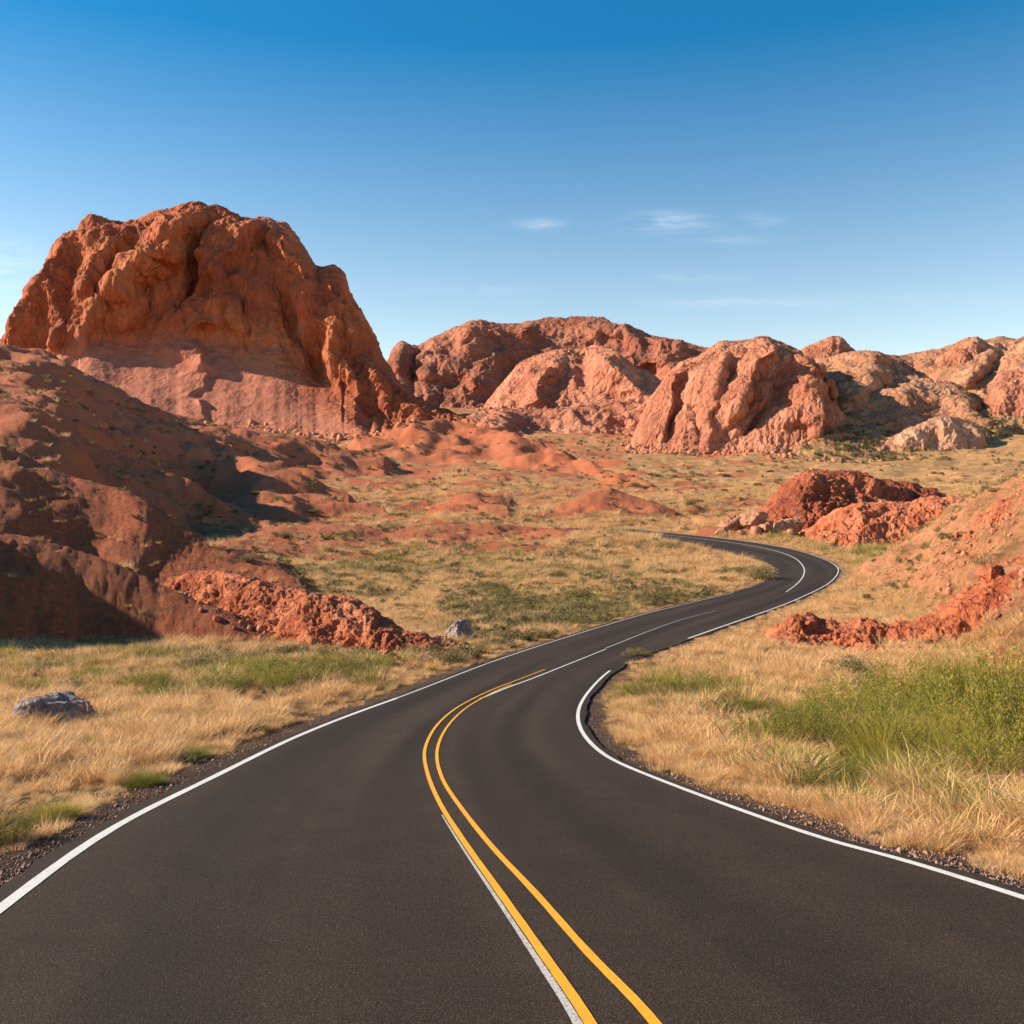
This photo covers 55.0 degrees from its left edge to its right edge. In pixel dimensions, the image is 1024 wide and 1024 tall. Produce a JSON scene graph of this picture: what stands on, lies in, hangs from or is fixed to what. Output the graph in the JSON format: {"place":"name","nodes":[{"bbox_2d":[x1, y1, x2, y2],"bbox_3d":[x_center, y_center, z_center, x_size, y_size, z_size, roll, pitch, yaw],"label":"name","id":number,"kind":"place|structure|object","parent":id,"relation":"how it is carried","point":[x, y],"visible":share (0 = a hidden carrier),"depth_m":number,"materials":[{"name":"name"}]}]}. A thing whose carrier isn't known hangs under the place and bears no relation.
{"place":"outdoors","nodes":[
{"label":"outdoors","id":0,"kind":"place"},
{"bbox_2d":[0,529,1023,1023],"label":"road","id":1,"kind":"structure","parent":0,"point":[506,839],"depth_m":9.48,"materials":[{"name":"asphalt"}]},
{"bbox_2d":[0,343,1023,887],"bbox_3d":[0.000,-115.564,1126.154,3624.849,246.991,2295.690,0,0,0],"label":"ground","id":2,"kind":"structure","parent":0,"point":[70,569],"depth_m":174.11,"materials":[{"name":"soil"}]},
{"bbox_2d":[0,802,43,845],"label":"shrub","id":3,"kind":"object","parent":2,"relation":"on","point":[23,825],"visible":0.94,"depth_m":11.90,"materials":[{"name":"green plant"}]},
{"bbox_2d":[5,671,53,691],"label":"shrub","id":4,"kind":"object","parent":2,"relation":"on","point":[36,683],"visible":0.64,"depth_m":32.69,"materials":[{"name":"brown plant"}]},
{"bbox_2d":[23,658,63,669],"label":"scrub bush","id":5,"kind":"object","parent":2,"relation":"on","point":[45,663],"visible":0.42,"depth_m":37.88,"materials":[{"name":"beige plant"}]},
{"bbox_2d":[10,690,97,723],"bbox_3d":[-11.590,5.058,24.854,2.005,0.968,1.264,0,0,-29],"label":"boulder","id":6,"kind":"object","parent":2,"relation":"on","point":[65,701],"visible":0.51,"depth_m":24.55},
{"bbox_2d":[18,793,90,823],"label":"shrub","id":7,"kind":"object","parent":2,"relation":"on","point":[58,809],"visible":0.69,"depth_m":13.34,"materials":[{"name":"green plant"}]},
{"bbox_2d":[26,791,107,814],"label":"straw tussock","id":8,"kind":"object","parent":2,"relation":"on","point":[92,806],"visible":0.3,"depth_m":14.08,"materials":[{"name":"brown"}]},
{"bbox_2d":[53,676,88,688],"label":"scrub bush","id":9,"kind":"object","parent":2,"relation":"on","point":[73,679],"visible":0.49,"depth_m":32.67,"materials":[{"name":"beige plant"}]},
{"bbox_2d":[67,730,115,746],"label":"shrub","id":10,"kind":"object","parent":2,"relation":"on","point":[87,737],"visible":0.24,"depth_m":20.14,"materials":[{"name":"brown plant"}]},
{"bbox_2d":[71,659,118,677],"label":"shrub","id":11,"kind":"object","parent":2,"relation":"on","point":[89,669],"visible":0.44,"depth_m":35.47,"materials":[{"name":"brown plant"}]},
{"bbox_2d":[74,761,136,788],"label":"straw tussock","id":12,"kind":"object","parent":2,"relation":"on","point":[92,779],"visible":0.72,"depth_m":16.32,"materials":[{"name":"brown"}]},
{"bbox_2d":[111,767,172,788],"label":"shrub","id":13,"kind":"object","parent":2,"relation":"on","point":[142,781],"visible":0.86,"depth_m":16.27,"materials":[{"name":"green plant"}]},
{"bbox_2d":[114,660,174,688],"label":"shrub","id":14,"kind":"object","parent":2,"relation":"on","point":[134,677],"visible":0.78,"depth_m":32.49,"materials":[{"name":"brown plant"}]},
{"bbox_2d":[132,678,186,698],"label":"shrub","id":15,"kind":"object","parent":2,"relation":"on","point":[154,690],"visible":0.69,"depth_m":30.11,"materials":[{"name":"brown plant"}]},
{"bbox_2d":[171,750,196,764],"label":"scrub bush","id":16,"kind":"object","parent":2,"relation":"on","point":[186,758],"visible":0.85,"depth_m":18.96,"materials":[{"name":"green plant"}]},
{"bbox_2d":[157,734,225,749],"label":"straw tussock","id":17,"kind":"object","parent":2,"relation":"on","point":[190,741],"visible":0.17,"depth_m":20.71,"materials":[{"name":"brown"}]},
{"bbox_2d":[169,739,222,760],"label":"shrub","id":18,"kind":"object","parent":2,"relation":"on","point":[197,751],"visible":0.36,"depth_m":19.71,"materials":[{"name":"green plant"}]},
{"bbox_2d":[170,653,223,670],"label":"scrub bush","id":19,"kind":"object","parent":2,"relation":"on","point":[197,660],"visible":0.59,"depth_m":38.79,"materials":[{"name":"green plant"}]},
{"bbox_2d":[189,668,258,693],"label":"shrub","id":20,"kind":"object","parent":2,"relation":"on","point":[236,682],"visible":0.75,"depth_m":31.46,"materials":[{"name":"brown plant"}]},
{"bbox_2d":[0,201,475,436],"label":"rock butte","id":21,"kind":"object","parent":2,"relation":"on","point":[200,311],"visible":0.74,"depth_m":624.71,"materials":[{"name":"stone"}]},
{"bbox_2d":[213,649,272,658],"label":"scrub bush","id":22,"kind":"object","parent":2,"relation":"on","point":[244,654],"visible":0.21,"depth_m":41.67,"materials":[{"name":"green plant"}]},
{"bbox_2d":[244,686,260,699],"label":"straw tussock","id":23,"kind":"object","parent":2,"relation":"on","point":[254,693],"visible":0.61,"depth_m":30.23,"materials":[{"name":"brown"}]},
{"bbox_2d":[237,722,277,734],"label":"shrub","id":24,"kind":"object","parent":2,"relation":"on","point":[265,731],"visible":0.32,"depth_m":23.67,"materials":[{"name":"brown plant"}]},
{"bbox_2d":[212,658,303,692],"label":"shrub","id":25,"kind":"object","parent":2,"relation":"on","point":[260,679],"visible":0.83,"depth_m":32.51,"materials":[{"name":"green plant"}]},
{"bbox_2d":[255,648,337,683],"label":"shrub","id":26,"kind":"object","parent":2,"relation":"on","point":[321,669],"visible":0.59,"depth_m":34.15,"materials":[{"name":"green plant"}]},
{"bbox_2d":[163,569,472,652],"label":"earth bank","id":27,"kind":"structure","parent":2,"relation":"on","point":[293,613],"depth_m":49.50,"materials":[{"name":"stone"}]},
{"bbox_2d":[311,649,368,672],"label":"shrub","id":28,"kind":"object","parent":2,"relation":"on","point":[348,663],"visible":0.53,"depth_m":36.60,"materials":[{"name":"green plant"}]},
{"bbox_2d":[364,590,392,597],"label":"scrub bush","id":29,"kind":"object","parent":2,"relation":"on","point":[379,594],"visible":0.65,"depth_m":86.52,"materials":[{"name":"beige plant"}]},
{"bbox_2d":[363,651,398,666],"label":"shrub","id":30,"kind":"object","parent":2,"relation":"on","point":[384,660],"visible":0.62,"depth_m":39.13,"materials":[{"name":"green plant"}]},
{"bbox_2d":[382,567,402,573],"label":"scrub bush","id":31,"kind":"object","parent":2,"relation":"on","point":[392,570],"visible":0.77,"depth_m":114.16,"materials":[{"name":"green plant"}]},
{"bbox_2d":[403,643,445,652],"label":"scrub bush","id":32,"kind":"object","parent":2,"relation":"on","point":[433,645],"visible":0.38,"depth_m":44.39,"materials":[{"name":"green plant"}]},
{"bbox_2d":[428,649,478,664],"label":"scrub bush","id":33,"kind":"object","parent":2,"relation":"on","point":[449,655],"visible":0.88,"depth_m":41.09,"materials":[{"name":"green plant"}]},
{"bbox_2d":[445,619,473,639],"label":"boulder","id":34,"kind":"object","parent":2,"relation":"on","point":[456,628],"visible":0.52,"depth_m":50.75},
{"bbox_2d":[474,585,498,593],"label":"scrub bush","id":35,"kind":"object","parent":2,"relation":"on","point":[488,588],"visible":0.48,"depth_m":86.90,"materials":[{"name":"green plant"}]},
{"bbox_2d":[475,581,510,587],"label":"scrub bush","id":36,"kind":"object","parent":2,"relation":"on","point":[490,584],"visible":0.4,"depth_m":93.59,"materials":[{"name":"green plant"}]},
{"bbox_2d":[477,636,514,646],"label":"scrub bush","id":37,"kind":"object","parent":2,"relation":"on","point":[503,640],"visible":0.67,"depth_m":48.69,"materials":[{"name":"green plant"}]},
{"bbox_2d":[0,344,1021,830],"bbox_3d":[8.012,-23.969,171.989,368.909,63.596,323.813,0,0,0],"label":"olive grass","id":38,"kind":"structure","parent":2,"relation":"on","point":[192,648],"depth_m":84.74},
{"bbox_2d":[0,344,1023,880],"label":"dry grass","id":39,"kind":"structure","parent":2,"relation":"on","point":[32,750],"depth_m":31.15,"materials":[{"name":"plant"}]},
{"bbox_2d":[0,344,1023,670],"bbox_3d":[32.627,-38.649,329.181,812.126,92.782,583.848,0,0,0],"label":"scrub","id":40,"kind":"object","parent":2,"relation":"on","point":[508,620],"visible":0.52,"depth_m":100.56,"materials":[{"name":"plant"}]},
{"bbox_2d":[0,528,1023,836],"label":"green grass","id":41,"kind":"structure","parent":2,"relation":"on","point":[236,662],"depth_m":31.84,"materials":[{"name":"plant"}]},
{"bbox_2d":[0,627,1023,888],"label":"gravel","id":42,"kind":"structure","parent":2,"relation":"on","point":[806,823],"depth_m":12.89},
{"bbox_2d":[496,595,544,603],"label":"scrub bush","id":43,"kind":"object","parent":2,"relation":"on","point":[511,600],"visible":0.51,"depth_m":76.69,"materials":[{"name":"green plant"}]},
{"bbox_2d":[517,610,563,619],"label":"scrub bush","id":44,"kind":"object","parent":2,"relation":"on","point":[529,614],"visible":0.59,"depth_m":62.46,"materials":[{"name":"green plant"}]},
{"bbox_2d":[386,316,707,407],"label":"rock ridge","id":45,"kind":"object","parent":2,"relation":"on","point":[472,363],"visible":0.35,"depth_m":1266.46,"materials":[{"name":"stone"}]},
{"bbox_2d":[546,570,566,577],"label":"scrub bush","id":46,"kind":"object","parent":2,"relation":"on","point":[554,574],"visible":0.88,"depth_m":104.71,"materials":[{"name":"beige plant"}]},
{"bbox_2d":[465,394,652,435],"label":"rock outcrop","id":47,"kind":"object","parent":2,"relation":"on","point":[616,416],"visible":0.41,"depth_m":571.79,"materials":[{"name":"orange stone"}]},
{"bbox_2d":[558,588,581,595],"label":"scrub bush","id":48,"kind":"object","parent":2,"relation":"on","point":[575,591],"visible":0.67,"depth_m":87.10,"materials":[{"name":"beige plant"}]},
{"bbox_2d":[483,345,661,409],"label":"rock dome","id":49,"kind":"object","parent":2,"relation":"on","point":[562,378],"visible":0.61,"depth_m":867.00,"materials":[{"name":"orange stone"}]},
{"bbox_2d":[555,598,601,609],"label":"scrub bush","id":50,"kind":"object","parent":2,"relation":"on","point":[574,603],"visible":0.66,"depth_m":71.89,"materials":[{"name":"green plant"}]},
{"bbox_2d":[177,405,1023,670],"bbox_3d":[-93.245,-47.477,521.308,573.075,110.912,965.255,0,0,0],"label":"scree","id":51,"kind":"structure","parent":2,"relation":"on","point":[338,436],"depth_m":68.73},
{"bbox_2d":[610,681,637,691],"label":"shrub","id":52,"kind":"object","parent":2,"relation":"on","point":[616,689],"visible":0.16,"depth_m":32.68,"materials":[{"name":"brown plant"}]},
{"bbox_2d":[620,647,652,656],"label":"scrub bush","id":53,"kind":"object","parent":2,"relation":"on","point":[636,653],"visible":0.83,"depth_m":44.15,"materials":[{"name":"green plant"}]},
{"bbox_2d":[638,660,663,668],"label":"scrub bush","id":54,"kind":"object","parent":2,"relation":"on","point":[650,663],"visible":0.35,"depth_m":39.05,"materials":[{"name":"beige plant"}]},
{"bbox_2d":[624,676,677,698],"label":"shrub","id":55,"kind":"object","parent":2,"relation":"on","point":[642,689],"visible":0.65,"depth_m":30.91,"materials":[{"name":"brown plant"}]},
{"bbox_2d":[634,593,681,603],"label":"scrub bush","id":56,"kind":"object","parent":2,"relation":"on","point":[660,596],"visible":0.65,"depth_m":78.85,"materials":[{"name":"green plant"}]},
{"bbox_2d":[633,705,682,717],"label":"straw tussock","id":57,"kind":"object","parent":2,"relation":"on","point":[653,711],"visible":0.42,"depth_m":26.61,"materials":[{"name":"brown"}]},
{"bbox_2d":[658,667,725,692],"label":"shrub","id":58,"kind":"object","parent":2,"relation":"on","point":[700,683],"visible":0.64,"depth_m":31.19,"materials":[{"name":"brown plant"}]},
{"bbox_2d":[683,583,717,592],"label":"scrub bush","id":59,"kind":"object","parent":2,"relation":"on","point":[700,586],"visible":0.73,"depth_m":91.23,"materials":[{"name":"beige plant"}]},
{"bbox_2d":[714,527,728,533],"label":"boulder","id":60,"kind":"object","parent":2,"relation":"on","point":[724,530],"visible":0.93,"depth_m":183.45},
{"bbox_2d":[711,677,745,690],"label":"shrub","id":61,"kind":"object","parent":2,"relation":"on","point":[728,681],"visible":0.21,"depth_m":32.09,"materials":[{"name":"brown plant"}]},
{"bbox_2d":[717,515,742,529],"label":"boulder","id":62,"kind":"object","parent":2,"relation":"on","point":[730,522],"visible":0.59,"depth_m":185.90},
{"bbox_2d":[710,691,760,712],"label":"shrub","id":63,"kind":"object","parent":2,"relation":"on","point":[727,703],"visible":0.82,"depth_m":27.26,"materials":[{"name":"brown plant"}]},
{"bbox_2d":[725,565,746,571],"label":"scrub bush","id":64,"kind":"object","parent":2,"relation":"on","point":[738,568],"visible":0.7,"depth_m":115.28,"materials":[{"name":"beige plant"}]},
{"bbox_2d":[630,336,846,453],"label":"rock butte","id":65,"kind":"object","parent":2,"relation":"on","point":[766,393],"visible":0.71,"depth_m":459.20,"materials":[{"name":"orange stone"}]},
{"bbox_2d":[726,712,768,724],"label":"straw tussock","id":66,"kind":"object","parent":2,"relation":"on","point":[746,718],"visible":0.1,"depth_m":24.16,"materials":[{"name":"brown"}]},
{"bbox_2d":[738,509,768,527],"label":"boulder","id":67,"kind":"object","parent":2,"relation":"on","point":[750,518],"visible":0.76,"depth_m":183.62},
{"bbox_2d":[740,565,778,579],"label":"scrub bush","id":68,"kind":"object","parent":2,"relation":"on","point":[755,573],"visible":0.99,"depth_m":109.29,"materials":[{"name":"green plant"}]},
{"bbox_2d":[744,706,780,717],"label":"straw tussock","id":69,"kind":"object","parent":2,"relation":"on","point":[758,712],"visible":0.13,"depth_m":25.95,"materials":[{"name":"brown"}]},
{"bbox_2d":[725,703,800,737],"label":"shrub","id":70,"kind":"object","parent":2,"relation":"on","point":[753,722],"visible":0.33,"depth_m":21.92,"materials":[{"name":"brown plant"}]},
{"bbox_2d":[758,524,769,532],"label":"boulder","id":71,"kind":"object","parent":2,"relation":"on","point":[765,528],"visible":0.7,"depth_m":179.81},
{"bbox_2d":[761,666,784,677],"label":"straw tussock","id":72,"kind":"object","parent":2,"relation":"on","point":[774,671],"visible":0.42,"depth_m":35.88,"materials":[{"name":"brown"}]},
{"bbox_2d":[773,520,786,530],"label":"boulder","id":73,"kind":"object","parent":2,"relation":"on","point":[779,524],"visible":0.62,"depth_m":181.75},
{"bbox_2d":[754,694,823,723],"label":"shrub","id":74,"kind":"object","parent":2,"relation":"on","point":[776,710],"visible":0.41,"depth_m":24.77,"materials":[{"name":"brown plant"}]},
{"bbox_2d":[781,518,804,531],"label":"boulder","id":75,"kind":"object","parent":2,"relation":"on","point":[796,524],"visible":0.38,"depth_m":182.59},
{"bbox_2d":[758,692,848,747],"bbox_3d":[6.035,4.421,20.652,1.807,1.201,1.977,0,0,44],"label":"shrub","id":76,"kind":"object","parent":2,"relation":"on","point":[787,728],"visible":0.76,"depth_m":20.65,"materials":[{"name":"green plant"}]},
{"bbox_2d":[776,756,842,792],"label":"shrub","id":77,"kind":"object","parent":2,"relation":"on","point":[806,773],"visible":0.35,"depth_m":15.68,"materials":[{"name":"green plant"}]},
{"bbox_2d":[800,336,854,360],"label":"rock outcrop","id":78,"kind":"object","parent":2,"relation":"on","point":[828,347],"visible":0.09,"depth_m":589.65,"materials":[{"name":"orange stone"}]},
{"bbox_2d":[788,695,870,738],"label":"shrub","id":79,"kind":"object","parent":2,"relation":"on","point":[813,716],"visible":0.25,"depth_m":21.18,"materials":[{"name":"green plant"}]},
{"bbox_2d":[781,742,878,792],"bbox_3d":[5.133,4.064,15.352,1.785,0.780,1.865,0,0,-12],"label":"shrub","id":80,"kind":"object","parent":2,"relation":"on","point":[832,771],"visible":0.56,"depth_m":15.37,"materials":[{"name":"green plant"}]},
{"bbox_2d":[755,469,945,530],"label":"earth bank","id":81,"kind":"structure","parent":2,"relation":"on","point":[809,498],"depth_m":194.02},
{"bbox_2d":[795,666,905,718],"bbox_3d":[8.536,4.677,25.056,3.214,1.496,3.358,0,0,-34],"label":"shrub","id":82,"kind":"object","parent":2,"relation":"on","point":[849,692],"visible":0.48,"depth_m":25.36,"materials":[{"name":"green plant"}]},
{"bbox_2d":[821,654,883,674],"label":"scrub bush","id":83,"kind":"object","parent":2,"relation":"on","point":[852,663],"visible":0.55,"depth_m":36.14,"materials":[{"name":"green plant"}]},
{"bbox_2d":[837,673,899,693],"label":"scrub bush","id":84,"kind":"object","parent":2,"relation":"on","point":[865,678],"visible":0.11,"depth_m":29.95,"materials":[{"name":"green plant"}]},
{"bbox_2d":[806,676,931,762],"bbox_3d":[6.866,3.938,18.268,2.857,1.658,2.984,0,0,31],"label":"shrub","id":85,"kind":"object","parent":2,"relation":"on","point":[836,731],"visible":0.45,"depth_m":18.28,"materials":[{"name":"green plant"}]},
{"bbox_2d":[796,495,967,548],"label":"earth bank","id":86,"kind":"structure","parent":2,"relation":"on","point":[867,522],"depth_m":166.75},
{"bbox_2d":[754,556,1023,650],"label":"earth bank","id":87,"kind":"structure","parent":2,"relation":"on","point":[811,628],"depth_m":48.49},
{"bbox_2d":[830,738,953,782],"bbox_3d":[6.301,4.153,15.832,2.349,0.719,2.414,0,0,-28],"label":"shrub","id":88,"kind":"object","parent":2,"relation":"on","point":[872,759],"visible":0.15,"depth_m":16.12,"materials":[{"name":"green plant"}]},
{"bbox_2d":[851,675,943,722],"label":"shrub","id":89,"kind":"object","parent":2,"relation":"on","point":[899,704],"visible":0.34,"depth_m":22.90,"materials":[{"name":"green plant"}]},
{"bbox_2d":[851,643,961,704],"bbox_3d":[10.544,4.535,26.611,3.042,1.902,2.779,0,0,-39],"label":"shrub","id":90,"kind":"object","parent":2,"relation":"on","point":[893,683],"visible":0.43,"depth_m":26.76,"materials":[{"name":"green plant"}]},
{"bbox_2d":[810,681,1017,764],"bbox_3d":[7.439,3.924,17.563,3.803,1.574,3.767,0,0,-45],"label":"shrub","id":91,"kind":"object","parent":2,"relation":"on","point":[939,732],"visible":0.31,"depth_m":17.41,"materials":[{"name":"green plant"}]},
{"bbox_2d":[853,642,1023,705],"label":"shrub","id":92,"kind":"object","parent":2,"relation":"on","point":[955,670],"visible":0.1,"depth_m":27.37,"materials":[{"name":"green plant"}]},
{"bbox_2d":[900,732,999,780],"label":"shrub","id":93,"kind":"object","parent":2,"relation":"on","point":[938,756],"visible":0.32,"depth_m":15.17,"materials":[{"name":"green plant"}]},
{"bbox_2d":[898,659,1006,720],"bbox_3d":[10.345,4.343,22.626,2.440,1.800,2.744,0,0,-21],"label":"shrub","id":94,"kind":"object","parent":2,"relation":"on","point":[922,691],"visible":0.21,"depth_m":22.98,"materials":[{"name":"green plant"}]},
{"bbox_2d":[908,488,1023,607],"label":"earth bank","id":95,"kind":"structure","parent":2,"relation":"on","point":[985,515],"depth_m":68.66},
{"bbox_2d":[913,628,1023,757],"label":"shrub","id":96,"kind":"object","parent":2,"relation":"on","point":[970,693],"visible":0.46,"depth_m":18.02,"materials":[{"name":"green plant"}]},
{"bbox_2d":[945,693,1023,782],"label":"shrub","id":97,"kind":"object","parent":2,"relation":"on","point":[1007,746],"visible":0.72,"depth_m":15.52,"materials":[{"name":"green plant"}]},
{"bbox_2d":[975,563,1001,583],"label":"boulder","id":98,"kind":"object","parent":2,"relation":"on","point":[986,573],"visible":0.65,"depth_m":50.63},
{"bbox_2d":[954,660,1023,758],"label":"shrub","id":99,"kind":"object","parent":2,"relation":"on","point":[1008,710],"visible":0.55,"depth_m":17.27,"materials":[{"name":"green plant"}]},
{"bbox_2d":[958,623,1023,706],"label":"shrub","id":100,"kind":"object","parent":2,"relation":"on","point":[981,660],"visible":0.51,"depth_m":25.49,"materials":[{"name":"green plant"}]},
{"bbox_2d":[0,0,1023,360],"label":"sky","id":101,"kind":"structure","parent":0,"point":[799,174],"materials":[{"name":"blue"}]},
{"bbox_2d":[705,339,797,351],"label":"rock hill","id":102,"kind":"structure","parent":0,"point":[714,346],"depth_m":632.38,"materials":[{"name":"orange stone"}]},
{"bbox_2d":[786,336,1023,463],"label":"scrub hill","id":103,"kind":"structure","parent":0,"point":[902,392],"depth_m":487.71,"materials":[{"name":"stone"}]},
{"bbox_2d":[873,416,987,451],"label":"rock crag","id":104,"kind":"structure","parent":103,"relation":"on","point":[946,433],"depth_m":424.51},
{"bbox_2d":[931,336,987,373],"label":"rock crag","id":105,"kind":"structure","parent":103,"relation":"on","point":[966,350],"depth_m":545.55,"materials":[{"name":"orange stone"}]},
{"bbox_2d":[983,366,1023,416],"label":"rock crag","id":106,"kind":"structure","parent":103,"relation":"on","point":[1005,396],"depth_m":475.92,"materials":[{"name":"orange stone"}]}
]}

